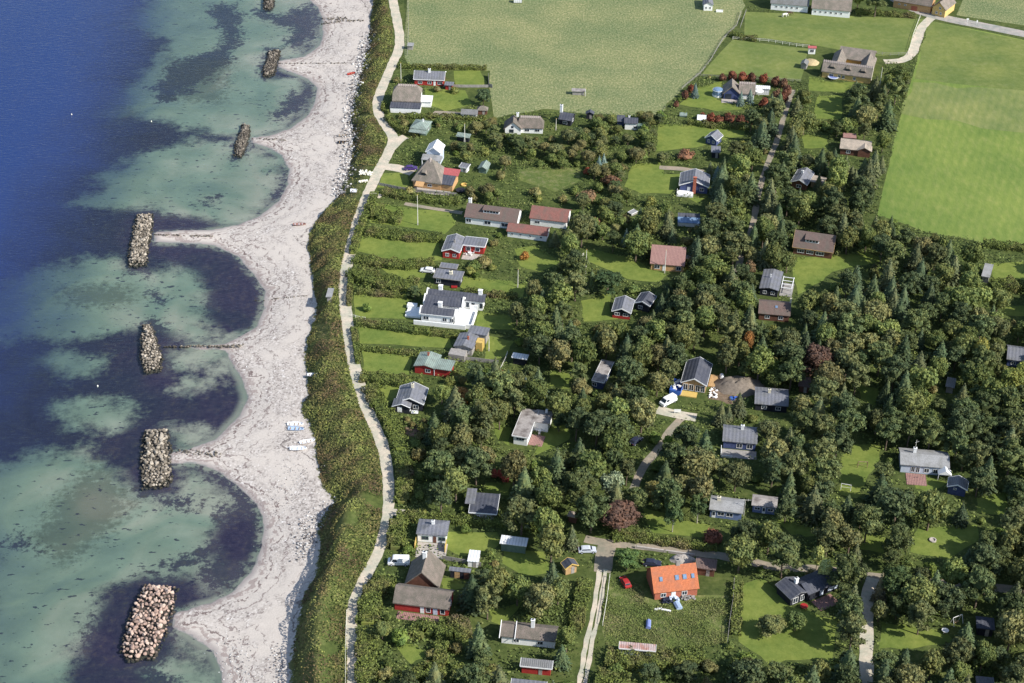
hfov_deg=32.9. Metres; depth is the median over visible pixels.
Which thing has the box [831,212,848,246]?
spruce tree
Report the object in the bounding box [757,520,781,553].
broadleaf tree
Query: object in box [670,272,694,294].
pine tree
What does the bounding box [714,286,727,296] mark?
pine tree
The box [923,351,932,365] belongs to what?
pine tree
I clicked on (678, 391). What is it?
waste skip
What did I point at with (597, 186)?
shrub
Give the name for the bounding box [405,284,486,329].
house
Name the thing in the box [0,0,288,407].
sea
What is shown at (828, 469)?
pine tree
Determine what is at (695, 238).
spruce tree
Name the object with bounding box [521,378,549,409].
broadleaf tree
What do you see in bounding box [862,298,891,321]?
broadleaf tree
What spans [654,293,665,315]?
spruce tree
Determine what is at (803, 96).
broadleaf tree
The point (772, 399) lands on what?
house
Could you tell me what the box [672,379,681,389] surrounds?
packaging heap
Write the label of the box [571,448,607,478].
broadleaf tree
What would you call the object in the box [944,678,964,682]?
pine tree
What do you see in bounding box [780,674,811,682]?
broadleaf tree
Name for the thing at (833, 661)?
shrub
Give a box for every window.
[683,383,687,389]
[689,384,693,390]
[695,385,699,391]
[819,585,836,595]
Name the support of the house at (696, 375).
on the ground at (94, 538)
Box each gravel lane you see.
[584,535,1023,592]
[594,541,615,572]
[630,418,683,488]
[859,577,878,682]
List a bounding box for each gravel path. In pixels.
[404,202,462,213]
[433,111,460,114]
[659,166,703,171]
[734,90,794,277]
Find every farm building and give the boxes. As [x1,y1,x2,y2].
[770,0,809,12]
[811,0,851,17]
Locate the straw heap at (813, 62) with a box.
[807,58,818,65]
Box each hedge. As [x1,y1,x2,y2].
[345,263,419,293]
[346,267,354,305]
[349,191,378,253]
[350,251,435,270]
[350,326,360,363]
[353,624,378,682]
[355,571,396,625]
[356,287,407,298]
[356,316,465,338]
[358,368,423,386]
[359,343,420,355]
[360,382,408,450]
[364,226,442,242]
[365,202,403,224]
[380,100,390,113]
[381,186,459,205]
[383,113,419,137]
[385,518,407,549]
[393,450,413,503]
[395,509,537,532]
[398,61,486,70]
[399,111,486,120]
[399,660,446,681]
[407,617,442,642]
[432,640,449,667]
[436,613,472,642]
[449,660,495,682]
[463,285,517,299]
[568,578,592,630]
[593,665,631,682]
[603,643,707,672]
[612,530,716,551]
[687,117,751,129]
[727,30,757,41]
[729,579,743,635]
[792,117,857,127]
[855,7,916,18]
[982,238,1023,252]
[990,274,1023,293]
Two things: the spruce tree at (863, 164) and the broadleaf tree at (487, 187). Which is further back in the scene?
the spruce tree at (863, 164)
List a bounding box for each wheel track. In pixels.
[577,569,601,682]
[583,569,606,682]
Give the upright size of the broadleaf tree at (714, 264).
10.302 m
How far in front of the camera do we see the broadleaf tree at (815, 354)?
466.22 m
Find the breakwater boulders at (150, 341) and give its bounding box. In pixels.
[127,213,173,477]
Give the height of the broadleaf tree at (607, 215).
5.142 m
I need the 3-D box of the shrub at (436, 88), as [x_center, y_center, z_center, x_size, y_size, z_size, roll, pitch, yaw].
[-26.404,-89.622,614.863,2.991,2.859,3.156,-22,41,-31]
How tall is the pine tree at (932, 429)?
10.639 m
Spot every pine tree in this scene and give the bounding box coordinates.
[390,668,418,682]
[406,285,420,297]
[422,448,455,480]
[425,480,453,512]
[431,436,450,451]
[448,403,476,428]
[449,446,468,468]
[453,661,490,682]
[456,142,466,151]
[460,445,494,485]
[465,362,484,382]
[469,398,499,429]
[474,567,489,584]
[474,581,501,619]
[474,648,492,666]
[475,89,490,105]
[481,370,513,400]
[487,124,500,133]
[488,132,501,144]
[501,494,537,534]
[503,386,526,416]
[506,371,527,390]
[509,133,522,144]
[514,140,526,151]
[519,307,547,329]
[522,365,541,379]
[523,135,532,145]
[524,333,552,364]
[525,496,537,510]
[528,140,540,148]
[539,272,564,290]
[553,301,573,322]
[553,411,566,431]
[554,325,581,361]
[555,258,568,281]
[560,449,574,469]
[561,466,599,504]
[563,256,589,291]
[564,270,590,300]
[564,406,588,440]
[565,248,582,260]
[569,361,590,380]
[573,127,582,137]
[575,489,610,532]
[579,209,589,215]
[581,408,614,445]
[588,132,596,142]
[593,268,624,295]
[593,445,606,459]
[605,230,622,251]
[606,447,624,472]
[607,180,621,186]
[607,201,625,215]
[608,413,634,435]
[611,135,619,143]
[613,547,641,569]
[614,355,643,389]
[615,170,624,179]
[618,457,635,485]
[623,487,648,508]
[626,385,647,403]
[629,325,650,344]
[633,367,648,385]
[638,662,661,682]
[643,141,655,154]
[651,477,687,508]
[654,113,664,121]
[656,151,669,162]
[656,309,677,324]
[657,441,687,478]
[659,283,674,297]
[660,358,680,386]
[663,500,683,531]
[664,322,675,338]
[666,294,693,323]
[667,342,687,378]
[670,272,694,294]
[671,423,699,448]
[673,310,698,328]
[674,659,698,682]
[689,492,708,522]
[691,282,717,299]
[691,327,703,350]
[694,217,721,238]
[696,255,707,265]
[705,202,731,223]
[710,457,728,482]
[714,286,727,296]
[715,294,732,312]
[717,312,743,339]
[720,215,746,236]
[721,230,750,264]
[721,234,727,245]
[723,658,767,682]
[727,280,752,304]
[728,141,743,154]
[729,519,756,539]
[732,181,752,202]
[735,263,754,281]
[737,361,750,375]
[739,140,753,154]
[742,519,757,534]
[743,108,760,130]
[746,275,758,287]
[752,324,770,341]
[759,452,789,486]
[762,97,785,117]
[762,163,792,193]
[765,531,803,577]
[765,660,793,682]
[766,230,788,246]
[771,326,785,341]
[772,341,786,363]
[774,496,797,522]
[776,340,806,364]
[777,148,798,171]
[778,185,797,216]
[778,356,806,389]
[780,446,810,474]
[784,220,796,237]
[787,433,811,455]
[790,407,815,435]
[794,492,807,507]
[798,309,819,330]
[806,413,837,438]
[807,436,838,461]
[808,375,841,405]
[809,455,843,482]
[810,202,824,219]
[811,520,844,556]
[813,480,834,501]
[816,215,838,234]
[820,185,848,215]
[822,499,841,510]
[823,423,853,455]
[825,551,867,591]
[828,298,861,329]
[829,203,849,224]
[830,390,859,418]
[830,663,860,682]
[831,121,843,137]
[834,330,845,341]
[835,590,864,631]
[836,310,865,337]
[836,407,866,435]
[837,268,858,297]
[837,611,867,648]
[839,587,851,596]
[839,651,856,661]
[844,359,871,394]
[845,82,870,102]
[847,190,873,215]
[850,175,874,201]
[851,502,864,527]
[851,504,886,542]
[852,225,860,246]
[853,349,871,363]
[857,122,871,139]
[858,562,870,581]
[861,101,873,106]
[863,340,893,375]
[866,0,887,16]
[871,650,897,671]
[872,233,891,262]
[872,461,895,486]
[873,101,883,121]
[874,416,903,450]
[875,93,888,104]
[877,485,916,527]
[877,676,897,682]
[878,257,899,272]
[880,353,909,393]
[880,564,916,595]
[881,523,914,552]
[882,550,902,564]
[883,405,907,431]
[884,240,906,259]
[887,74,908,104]
[887,593,908,619]
[896,226,916,247]
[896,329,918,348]
[898,271,920,294]
[898,413,922,447]
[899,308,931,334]
[904,487,916,513]
[905,598,935,634]
[913,566,930,580]
[918,415,947,449]
[919,302,938,325]
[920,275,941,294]
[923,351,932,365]
[926,242,947,268]
[930,397,948,419]
[931,581,966,617]
[933,291,953,322]
[941,428,970,459]
[942,406,984,440]
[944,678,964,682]
[946,345,967,371]
[947,300,972,323]
[947,396,979,423]
[954,449,973,471]
[958,360,974,378]
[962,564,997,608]
[965,314,995,340]
[966,466,991,496]
[967,439,994,467]
[968,541,1005,575]
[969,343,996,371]
[969,384,980,397]
[971,390,1001,416]
[974,530,1001,547]
[980,415,999,440]
[981,431,1002,452]
[983,570,996,594]
[991,645,1010,669]
[992,415,1007,436]
[994,437,1023,474]
[994,545,1014,567]
[995,385,1021,409]
[996,592,1023,614]
[998,504,1023,534]
[1000,407,1023,419]
[1000,416,1023,440]
[1000,654,1023,682]
[1001,475,1015,483]
[1002,476,1023,505]
[1019,385,1023,407]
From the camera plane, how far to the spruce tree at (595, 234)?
531.76 m
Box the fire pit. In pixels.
[929,537,936,542]
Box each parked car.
[404,165,417,170]
[420,267,434,273]
[578,545,596,553]
[619,576,631,588]
[629,435,642,445]
[643,558,660,566]
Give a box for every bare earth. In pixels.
[406,424,427,438]
[708,377,752,403]
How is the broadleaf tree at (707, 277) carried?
on the ground at (94, 538)
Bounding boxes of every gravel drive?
[385,164,414,174]
[395,135,408,148]
[656,406,696,420]
[883,17,934,63]
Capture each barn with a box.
[893,0,934,12]
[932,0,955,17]
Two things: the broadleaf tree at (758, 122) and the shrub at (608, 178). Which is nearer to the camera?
the shrub at (608, 178)
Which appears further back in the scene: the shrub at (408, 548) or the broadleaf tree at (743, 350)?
the broadleaf tree at (743, 350)
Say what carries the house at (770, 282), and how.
on the ground at (94, 538)
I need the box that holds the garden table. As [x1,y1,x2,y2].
[800,603,807,608]
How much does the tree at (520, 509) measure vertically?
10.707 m
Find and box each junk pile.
[660,597,673,603]
[669,595,679,600]
[680,595,695,600]
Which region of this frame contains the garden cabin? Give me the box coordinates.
[467,550,480,567]
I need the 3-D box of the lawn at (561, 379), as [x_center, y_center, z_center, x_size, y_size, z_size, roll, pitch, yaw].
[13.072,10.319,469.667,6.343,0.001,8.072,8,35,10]
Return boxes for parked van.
[387,554,409,566]
[659,393,676,406]
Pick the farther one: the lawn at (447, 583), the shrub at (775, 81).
the shrub at (775, 81)
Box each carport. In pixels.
[439,262,458,269]
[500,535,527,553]
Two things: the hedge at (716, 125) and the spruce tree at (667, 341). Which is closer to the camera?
the spruce tree at (667, 341)
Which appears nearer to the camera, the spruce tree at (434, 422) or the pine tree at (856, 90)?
the spruce tree at (434, 422)
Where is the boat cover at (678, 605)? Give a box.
[673,601,682,609]
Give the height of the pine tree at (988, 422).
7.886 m
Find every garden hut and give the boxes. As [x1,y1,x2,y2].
[456,132,470,141]
[459,162,470,172]
[477,106,487,114]
[585,109,593,118]
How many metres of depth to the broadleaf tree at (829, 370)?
458.32 m
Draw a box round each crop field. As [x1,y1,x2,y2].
[877,22,1023,246]
[899,82,1023,132]
[915,21,1023,90]
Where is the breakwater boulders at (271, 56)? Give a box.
[232,0,280,158]
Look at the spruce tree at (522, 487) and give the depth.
421.33 m
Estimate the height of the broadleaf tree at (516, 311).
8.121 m
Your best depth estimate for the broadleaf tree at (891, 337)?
475.68 m
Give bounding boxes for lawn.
[354,294,408,318]
[357,327,452,347]
[358,236,441,261]
[362,351,411,374]
[370,203,454,233]
[376,385,399,403]
[377,173,408,187]
[382,267,426,280]
[397,644,424,664]
[425,88,471,110]
[441,578,464,589]
[447,531,499,555]
[454,70,487,84]
[460,277,526,297]
[476,311,514,329]
[483,482,510,494]
[485,336,513,358]
[490,601,522,624]
[493,422,510,445]
[502,551,548,575]
[515,246,559,271]
[534,425,569,454]
[550,370,571,388]
[581,293,617,320]
[585,249,666,281]
[624,161,679,193]
[643,508,709,536]
[656,124,744,151]
[680,81,749,110]
[689,195,708,202]
[739,578,837,663]
[774,518,814,536]
[793,252,883,294]
[802,134,828,148]
[808,77,853,92]
[814,95,842,118]
[838,444,882,497]
[858,384,877,404]
[860,534,886,553]
[878,621,951,648]
[910,525,978,558]
[915,477,946,491]
[977,492,1007,514]
[992,261,1023,281]
[1002,305,1023,315]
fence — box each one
[345,610,346,682]
[379,183,456,195]
[442,555,480,565]
[444,84,487,86]
[465,357,497,363]
[682,12,740,87]
[698,74,800,80]
[735,37,804,46]
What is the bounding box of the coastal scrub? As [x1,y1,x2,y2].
[291,0,393,682]
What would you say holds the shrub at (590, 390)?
on the ground at (94, 538)
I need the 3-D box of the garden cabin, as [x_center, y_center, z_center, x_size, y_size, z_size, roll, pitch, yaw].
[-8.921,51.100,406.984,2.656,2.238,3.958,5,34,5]
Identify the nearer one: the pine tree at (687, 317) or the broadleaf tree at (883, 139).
the pine tree at (687, 317)
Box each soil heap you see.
[669,554,695,563]
[714,375,764,395]
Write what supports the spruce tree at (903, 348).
on the ground at (94, 538)
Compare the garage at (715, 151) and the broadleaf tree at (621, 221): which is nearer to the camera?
the broadleaf tree at (621, 221)
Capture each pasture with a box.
[703,40,807,80]
[744,12,923,55]
[957,0,1023,24]
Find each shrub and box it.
[363,303,370,311]
[378,666,391,681]
[383,613,391,620]
[383,657,395,668]
[391,627,409,647]
[392,76,400,82]
[398,119,408,125]
[402,543,414,554]
[403,416,411,422]
[405,186,416,194]
[410,438,420,447]
[410,447,426,460]
[415,490,423,499]
[416,472,425,481]
[417,422,428,432]
[420,418,428,423]
[425,649,433,659]
[433,85,440,92]
[434,116,441,123]
[444,375,456,385]
[448,642,462,654]
[449,141,458,150]
[450,86,460,93]
[455,123,463,131]
[456,386,468,404]
[458,376,466,384]
[458,507,466,512]
[461,523,471,533]
[465,186,474,194]
[465,266,475,274]
[467,258,480,269]
[468,193,478,200]
[471,272,479,277]
[476,255,491,268]
[479,146,488,155]
[483,548,496,558]
[488,264,496,270]
[489,559,498,567]
[490,239,498,245]
[491,469,497,477]
[496,170,504,179]
[497,469,510,482]
[514,337,523,345]
[519,251,528,259]
[528,187,540,196]
[531,459,541,468]
[535,160,544,166]
[535,195,542,202]
[547,135,556,141]
[556,194,568,202]
[570,185,578,194]
[572,318,580,326]
[573,160,580,166]
[575,189,595,202]
[585,385,592,394]
[591,390,598,395]
[592,182,602,191]
[600,174,622,185]
[605,383,614,393]
[605,661,627,676]
[616,376,631,385]
[623,213,630,222]
[628,284,641,292]
[643,149,648,159]
[645,194,656,206]
[648,431,661,443]
[651,460,665,472]
[656,110,666,118]
[658,202,671,213]
[664,211,675,219]
[664,668,676,680]
[672,100,678,106]
[677,148,694,159]
[680,236,693,244]
[681,90,688,99]
[684,270,690,278]
[687,84,693,93]
[700,659,718,672]
[702,527,722,544]
[706,112,715,121]
[715,115,723,123]
[719,73,725,80]
[724,112,734,122]
[725,640,734,648]
[725,656,738,670]
[728,70,736,79]
[734,651,756,659]
[735,115,745,123]
[738,71,748,80]
[747,415,757,422]
[748,72,755,81]
[750,472,763,482]
[757,565,763,572]
[758,73,768,83]
[758,97,768,106]
[766,325,776,335]
[766,359,780,371]
[771,75,779,86]
[773,88,779,98]
[776,487,782,493]
[778,78,788,87]
[781,92,788,102]
[782,84,791,95]
[792,662,806,678]
[804,568,814,575]
[805,151,817,158]
[820,121,830,130]
[829,282,841,291]
[829,658,840,672]
[885,457,892,464]
[899,556,915,572]
[923,561,938,578]
[928,385,938,392]
[977,517,985,524]
[993,527,1005,534]
[998,671,1008,681]
[1010,320,1016,328]
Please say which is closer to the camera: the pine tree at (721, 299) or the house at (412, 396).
the house at (412, 396)
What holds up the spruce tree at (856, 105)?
on the ground at (94, 538)
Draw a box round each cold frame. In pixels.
[628,209,637,215]
[680,112,686,116]
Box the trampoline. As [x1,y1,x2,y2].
[456,187,465,192]
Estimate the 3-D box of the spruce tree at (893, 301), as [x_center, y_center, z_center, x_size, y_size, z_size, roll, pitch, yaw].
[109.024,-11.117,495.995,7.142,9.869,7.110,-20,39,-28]
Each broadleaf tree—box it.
[370,620,391,639]
[428,423,452,443]
[431,383,451,404]
[442,465,468,502]
[448,421,472,445]
[451,442,468,451]
[459,150,472,162]
[464,381,491,402]
[466,120,483,134]
[467,143,474,151]
[468,396,485,407]
[471,425,491,446]
[477,184,483,194]
[479,445,496,463]
[481,183,494,194]
[482,120,490,129]
[484,191,493,201]
[486,117,496,124]
[486,565,511,595]
[488,398,512,429]
[492,188,502,199]
[496,142,502,148]
[499,155,511,169]
[499,449,528,488]
[504,573,529,605]
[508,301,524,325]
[520,450,531,468]
[521,148,528,156]
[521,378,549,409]
[522,337,529,355]
[523,582,557,618]
[526,148,535,159]
[526,279,541,296]
[527,294,548,313]
[528,320,555,340]
[529,466,554,487]
[532,506,564,535]
[534,480,562,509]
[537,522,565,562]
[538,142,549,154]
[545,280,573,305]
[545,339,572,371]
[545,391,572,416]
[547,143,563,155]
[547,153,557,161]
[550,576,570,604]
[553,484,567,509]
[556,627,577,651]
[557,149,566,159]
[558,158,568,168]
[560,128,577,143]
[560,228,579,241]
[561,231,578,258]
[567,149,577,159]
[568,214,596,247]
[570,335,597,363]
[570,378,588,394]
[571,145,578,151]
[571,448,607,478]
[573,398,592,411]
[575,139,586,150]
[575,192,591,209]
[577,131,590,141]
[580,149,595,163]
[587,162,600,178]
[591,116,601,125]
[592,321,611,337]
[592,393,612,413]
[593,143,607,156]
[595,120,609,131]
[595,126,607,137]
[595,139,603,146]
[595,224,610,239]
[596,205,609,216]
[596,328,617,358]
[597,426,630,454]
[599,197,611,205]
[599,471,624,495]
[599,498,641,530]
[600,135,608,144]
[600,166,610,176]
[600,210,613,223]
[606,114,617,128]
[607,185,615,194]
[607,396,632,422]
[608,162,623,174]
[609,193,624,203]
[610,224,621,231]
[610,387,628,399]
[611,321,630,344]
[613,125,622,132]
[613,186,622,193]
[615,216,627,228]
[616,150,626,161]
[621,133,633,145]
[621,188,633,202]
[622,227,652,261]
[625,145,633,154]
[626,147,645,162]
[628,341,653,366]
[629,397,657,434]
[631,214,641,227]
[632,335,653,346]
[634,128,649,140]
[636,111,644,117]
[636,316,651,326]
[638,213,659,234]
[641,112,653,119]
[641,133,658,143]
[641,207,662,222]
[644,317,667,343]
[645,117,655,125]
[645,481,662,501]
[646,371,670,396]
[649,343,668,371]
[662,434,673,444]
[668,288,685,299]
[670,322,695,349]
[673,474,694,497]
[680,446,718,478]
[687,473,713,502]
[689,266,705,288]
[693,289,715,312]
[694,305,718,337]
[695,268,715,283]
[700,235,722,255]
[702,253,726,279]
[712,303,729,331]
[716,335,730,350]
[716,341,739,373]
[720,282,735,298]
[723,174,741,197]
[723,459,752,491]
[723,532,759,572]
[726,153,752,177]
[726,196,746,219]
[733,338,750,365]
[734,290,757,316]
[742,173,755,182]
[742,331,753,347]
[742,656,752,660]
[744,147,762,171]
[744,246,757,260]
[744,344,775,380]
[746,260,756,272]
[751,215,775,247]
[754,117,768,131]
[754,614,788,638]
[756,419,780,440]
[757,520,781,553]
[758,213,778,229]
[759,435,789,459]
[762,240,782,268]
[765,369,786,387]
[778,327,801,344]
[780,251,796,272]
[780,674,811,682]
[784,117,804,137]
[784,610,808,630]
[786,193,813,225]
[791,394,814,412]
[794,109,816,134]
[795,89,811,107]
[795,288,821,311]
[799,475,814,495]
[801,153,815,167]
[801,191,819,205]
[801,342,834,378]
[809,359,845,389]
[809,659,831,681]
[811,545,824,568]
[816,182,842,199]
[816,322,837,345]
[817,559,833,574]
[819,289,828,298]
[819,292,837,317]
[820,507,846,530]
[822,337,843,357]
[825,151,833,165]
[826,166,848,186]
[829,155,849,171]
[833,346,858,378]
[837,226,859,253]
[837,523,863,553]
[839,331,864,353]
[840,117,854,133]
[847,209,863,229]
[852,0,863,7]
[856,104,877,133]
[857,225,876,252]
[860,313,878,334]
[860,332,879,353]
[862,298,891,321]
[868,268,879,281]
[868,408,886,433]
[870,291,885,302]
[870,600,889,621]
[873,218,891,235]
[874,318,900,339]
[875,130,891,152]
[880,328,900,351]
[881,74,894,92]
[881,561,898,575]
[890,65,911,80]
[891,235,898,240]
[892,662,926,682]
[895,386,927,415]
[900,575,942,604]
[908,364,939,392]
[912,236,932,256]
[914,261,930,273]
[915,488,948,530]
[918,648,946,680]
[919,408,945,427]
[922,392,932,406]
[925,329,948,353]
[929,233,939,243]
[929,356,948,376]
[930,263,954,290]
[938,234,952,246]
[939,557,968,584]
[939,635,975,666]
[940,318,964,340]
[943,285,956,292]
[945,340,953,352]
[945,660,973,682]
[947,285,979,312]
[951,332,975,363]
[958,270,982,287]
[959,262,979,276]
[959,325,978,338]
[960,240,986,263]
[961,363,990,395]
[969,638,996,672]
[970,306,988,315]
[971,285,992,307]
[973,336,989,348]
[978,376,1003,400]
[989,287,1013,311]
[989,311,1004,317]
[989,315,1011,337]
[989,337,1005,347]
[989,342,1004,366]
[993,363,1007,378]
[994,609,1023,650]
[996,527,1023,557]
[997,367,1023,390]
[1004,556,1023,594]
[1011,320,1023,342]
[1016,361,1023,370]
[1018,538,1023,555]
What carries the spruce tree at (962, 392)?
on the ground at (94, 538)
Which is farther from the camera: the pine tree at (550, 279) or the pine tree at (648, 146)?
the pine tree at (648, 146)
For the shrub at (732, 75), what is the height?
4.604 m
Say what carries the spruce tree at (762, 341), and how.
on the ground at (94, 538)
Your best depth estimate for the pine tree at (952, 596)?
388.84 m
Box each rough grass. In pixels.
[518,166,581,191]
[602,578,728,655]
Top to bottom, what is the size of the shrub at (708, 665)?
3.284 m
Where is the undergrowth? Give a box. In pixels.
[352,1,1023,682]
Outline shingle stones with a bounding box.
[204,397,337,682]
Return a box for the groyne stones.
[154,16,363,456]
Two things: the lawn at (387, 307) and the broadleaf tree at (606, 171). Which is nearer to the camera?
the lawn at (387, 307)
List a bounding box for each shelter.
[407,42,413,49]
[511,352,528,364]
[572,88,584,94]
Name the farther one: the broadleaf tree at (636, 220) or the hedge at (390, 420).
the broadleaf tree at (636, 220)
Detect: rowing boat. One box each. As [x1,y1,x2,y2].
[287,422,302,425]
[287,426,303,430]
[289,446,306,449]
[299,439,314,443]
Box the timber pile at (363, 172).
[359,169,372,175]
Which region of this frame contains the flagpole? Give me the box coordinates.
[417,194,417,224]
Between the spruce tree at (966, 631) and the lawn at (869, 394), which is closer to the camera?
the spruce tree at (966, 631)
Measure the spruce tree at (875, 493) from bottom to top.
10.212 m
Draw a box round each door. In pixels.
[455,572,459,578]
[464,573,468,579]
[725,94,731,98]
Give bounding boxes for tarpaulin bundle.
[646,619,650,628]
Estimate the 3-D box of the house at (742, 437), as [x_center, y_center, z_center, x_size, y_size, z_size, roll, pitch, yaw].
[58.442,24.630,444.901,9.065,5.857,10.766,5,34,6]
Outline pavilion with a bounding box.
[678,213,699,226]
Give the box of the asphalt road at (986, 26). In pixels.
[891,0,1023,36]
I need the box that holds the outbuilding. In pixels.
[506,222,550,240]
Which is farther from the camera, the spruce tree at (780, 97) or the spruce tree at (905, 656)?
the spruce tree at (780, 97)
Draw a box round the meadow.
[403,0,744,117]
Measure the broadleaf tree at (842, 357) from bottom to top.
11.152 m
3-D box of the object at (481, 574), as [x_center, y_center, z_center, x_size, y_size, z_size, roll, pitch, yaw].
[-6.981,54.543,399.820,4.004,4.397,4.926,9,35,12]
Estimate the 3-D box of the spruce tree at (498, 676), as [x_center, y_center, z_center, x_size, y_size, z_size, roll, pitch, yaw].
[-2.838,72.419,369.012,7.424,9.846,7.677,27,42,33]
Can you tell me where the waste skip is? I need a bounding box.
[669,379,682,395]
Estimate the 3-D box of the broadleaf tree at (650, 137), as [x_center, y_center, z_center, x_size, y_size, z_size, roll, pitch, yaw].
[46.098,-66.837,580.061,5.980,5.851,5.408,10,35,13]
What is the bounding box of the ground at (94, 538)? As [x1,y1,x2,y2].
[0,0,1023,682]
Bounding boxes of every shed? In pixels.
[326,288,333,302]
[445,81,453,89]
[449,566,470,579]
[461,109,477,117]
[477,160,490,173]
[511,678,546,682]
[520,657,552,675]
[560,557,578,574]
[567,510,577,522]
[619,641,655,655]
[798,377,811,392]
[800,59,808,68]
[808,46,816,53]
[843,133,855,138]
[945,377,955,393]
[947,475,968,496]
[975,676,993,682]
[981,263,992,282]
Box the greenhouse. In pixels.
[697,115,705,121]
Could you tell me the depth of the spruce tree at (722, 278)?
510.84 m
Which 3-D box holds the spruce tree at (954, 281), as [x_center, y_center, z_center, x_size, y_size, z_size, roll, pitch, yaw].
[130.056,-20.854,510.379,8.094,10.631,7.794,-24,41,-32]
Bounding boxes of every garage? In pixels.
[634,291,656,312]
[696,557,716,576]
[711,145,720,157]
[976,616,994,636]
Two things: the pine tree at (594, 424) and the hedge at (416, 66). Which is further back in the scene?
the hedge at (416, 66)
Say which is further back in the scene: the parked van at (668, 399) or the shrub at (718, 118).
the shrub at (718, 118)
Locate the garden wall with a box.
[635,545,694,556]
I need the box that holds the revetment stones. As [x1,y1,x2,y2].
[324,29,378,197]
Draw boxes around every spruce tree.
[421,411,447,447]
[423,662,444,682]
[439,385,466,426]
[456,574,480,616]
[464,622,492,662]
[470,366,484,389]
[490,357,500,371]
[490,664,509,682]
[508,466,535,504]
[528,367,549,402]
[540,289,551,317]
[546,560,558,584]
[547,448,567,485]
[548,231,560,248]
[549,306,564,342]
[552,644,571,672]
[562,525,579,552]
[564,319,574,331]
[565,437,584,471]
[571,388,592,411]
[584,270,598,294]
[590,219,600,238]
[593,330,602,357]
[596,155,601,170]
[601,154,607,163]
[605,480,624,503]
[613,333,631,365]
[621,230,627,247]
[634,248,650,259]
[650,310,656,319]
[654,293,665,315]
[654,460,672,498]
[657,209,677,239]
[659,334,670,366]
[664,288,674,309]
[665,229,676,245]
[685,236,704,268]
[686,237,696,254]
[689,83,699,98]
[694,429,716,475]
[705,183,727,213]
[706,161,713,176]
[706,166,729,198]
[708,477,716,497]
[711,402,729,428]
[712,165,718,180]
[716,272,726,284]
[719,156,727,170]
[722,161,728,178]
[725,265,737,287]
[725,405,733,424]
[730,392,746,420]
[736,90,744,107]
[739,304,757,329]
[740,223,761,257]
[742,305,757,342]
[744,172,760,206]
[745,89,754,104]
[750,335,768,375]
[751,118,772,150]
[751,283,758,305]
[755,239,772,269]
[758,192,773,215]
[759,179,778,210]
[766,108,779,137]
[773,203,785,225]
[774,161,791,187]
[775,216,789,252]
[777,91,785,109]
[777,470,796,504]
[779,125,800,150]
[783,426,794,450]
[786,133,801,158]
[787,95,802,116]
[790,148,801,172]
[796,485,824,526]
[799,331,810,347]
[800,323,809,341]
[804,665,819,682]
[807,397,827,434]
[810,311,828,343]
[811,147,828,178]
[812,173,822,190]
[829,647,861,682]
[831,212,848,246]
[833,147,837,156]
[833,286,841,311]
[835,381,846,391]
[837,584,862,620]
[838,383,847,393]
[840,495,854,529]
[845,95,861,122]
[846,166,854,180]
[847,282,864,303]
[848,168,858,187]
[848,265,863,292]
[848,285,862,306]
[849,543,862,562]
[858,157,866,174]
[859,296,865,315]
[860,404,871,431]
[861,158,877,188]
[861,473,887,506]
[863,274,878,300]
[866,76,882,103]
[867,659,893,682]
[869,572,887,603]
[870,215,877,227]
[871,150,881,179]
[873,99,897,133]
[875,379,891,408]
[876,497,884,523]
[877,258,897,292]
[879,156,886,173]
[880,394,894,410]
[883,276,898,301]
[884,288,898,319]
[887,298,909,329]
[889,216,894,230]
[890,227,895,237]
[890,648,911,679]
[891,370,913,409]
[894,334,914,365]
[899,285,909,315]
[901,243,922,272]
[909,351,931,389]
[911,328,926,352]
[914,258,926,293]
[916,282,936,308]
[927,341,952,379]
[929,570,942,614]
[938,239,955,263]
[938,667,955,682]
[943,255,960,287]
[948,383,968,415]
[950,502,968,529]
[950,621,976,647]
[959,568,973,597]
[962,548,971,573]
[963,674,970,682]
[973,456,998,496]
[989,304,995,314]
[992,424,1016,468]
[995,581,1021,616]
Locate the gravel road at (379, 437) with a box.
[339,0,403,682]
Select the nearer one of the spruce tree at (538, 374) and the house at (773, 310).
the spruce tree at (538, 374)
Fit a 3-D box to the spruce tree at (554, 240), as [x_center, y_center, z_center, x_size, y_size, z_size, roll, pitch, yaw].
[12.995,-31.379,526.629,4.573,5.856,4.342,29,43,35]
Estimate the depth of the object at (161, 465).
443.19 m
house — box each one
[390,83,432,113]
[392,382,428,413]
[393,583,454,623]
[404,549,445,587]
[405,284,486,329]
[409,119,431,135]
[411,157,460,195]
[413,68,445,85]
[413,351,455,376]
[414,519,449,558]
[421,139,444,163]
[433,268,464,286]
[441,233,487,259]
[448,325,489,361]
[464,197,520,227]
[465,488,499,518]
[499,618,558,647]
[503,112,543,133]
[512,409,552,446]
[529,205,570,228]
[558,104,575,125]
[591,359,613,389]
[611,295,634,319]
[617,115,642,129]
[646,558,699,599]
[650,244,689,271]
[677,168,709,197]
[680,357,719,397]
[702,0,713,10]
[704,129,722,145]
[709,495,745,519]
[712,79,769,103]
[721,424,757,459]
[751,494,777,514]
[754,387,788,412]
[758,297,791,321]
[759,269,794,296]
[775,567,841,610]
[791,167,826,190]
[792,229,836,258]
[821,46,876,83]
[840,138,871,157]
[899,441,951,485]
[1006,345,1023,366]

